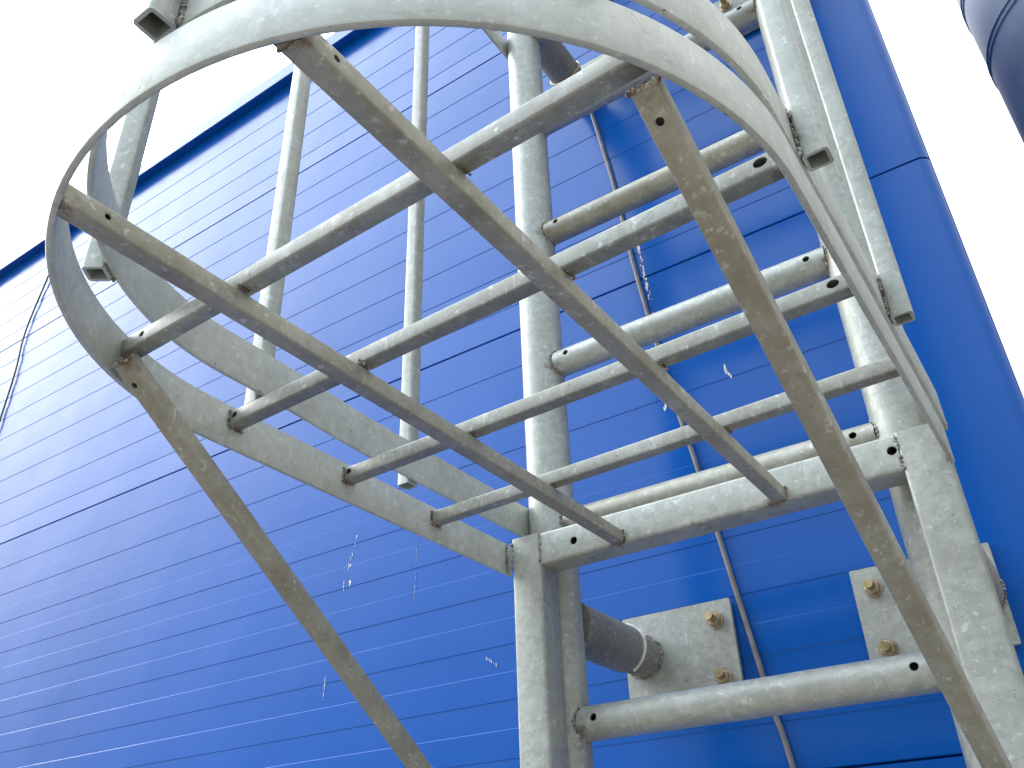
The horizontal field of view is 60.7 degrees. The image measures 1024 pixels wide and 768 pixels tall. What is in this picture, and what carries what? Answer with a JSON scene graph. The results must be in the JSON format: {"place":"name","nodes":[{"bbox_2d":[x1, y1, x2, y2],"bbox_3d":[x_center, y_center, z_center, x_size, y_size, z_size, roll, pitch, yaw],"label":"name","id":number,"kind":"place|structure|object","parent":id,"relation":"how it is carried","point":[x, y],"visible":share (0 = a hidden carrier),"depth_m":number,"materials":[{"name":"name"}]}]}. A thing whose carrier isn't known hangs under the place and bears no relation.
{"place":"outdoors","nodes":[
{"label":"outdoors","id":0,"kind":"place"},
{"bbox_2d":[0,0,1023,396],"label":"sky","id":1,"kind":"structure","parent":0,"point":[57,57],"materials":[{"name":"white"}]},
{"label":"yard ground","id":2,"kind":"structure","parent":0,"visible":0},
{"bbox_2d":[0,0,1023,767],"bbox_3d":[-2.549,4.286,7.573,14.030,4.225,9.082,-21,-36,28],"label":"industrial hall","id":3,"kind":"structure","parent":2,"relation":"on","point":[148,618],"depth_m":1.84,"materials":[{"name":"blue metal"}]},
{"bbox_2d":[0,275,48,421],"bbox_3d":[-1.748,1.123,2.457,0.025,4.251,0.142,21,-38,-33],"label":"dark cable","id":4,"kind":"object","parent":3,"relation":"attached to","point":[24,334],"visible":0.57,"depth_m":3.27,"materials":[{"name":"black rubber"}]},
{"bbox_2d":[45,0,1023,767],"bbox_3d":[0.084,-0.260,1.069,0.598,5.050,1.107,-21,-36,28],"label":"caged ladder","id":5,"kind":"object","parent":3,"relation":"attached to","point":[935,612],"visible":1,"depth_m":0.81,"materials":[{"name":"metal"}]},
{"bbox_2d":[590,112,795,767],"bbox_3d":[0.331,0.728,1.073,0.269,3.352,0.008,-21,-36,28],"label":"grey cable","id":6,"kind":"object","parent":3,"relation":"attached to","point":[786,745],"visible":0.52,"depth_m":1.33,"materials":[{"name":"grey metal"}]},
{"bbox_2d":[956,0,1023,142],"bbox_3d":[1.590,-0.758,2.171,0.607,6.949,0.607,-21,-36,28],"label":"flue stack","id":7,"kind":"object","parent":2,"relation":"on","point":[995,28],"visible":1,"depth_m":2.30,"materials":[{"name":"blue paint"}]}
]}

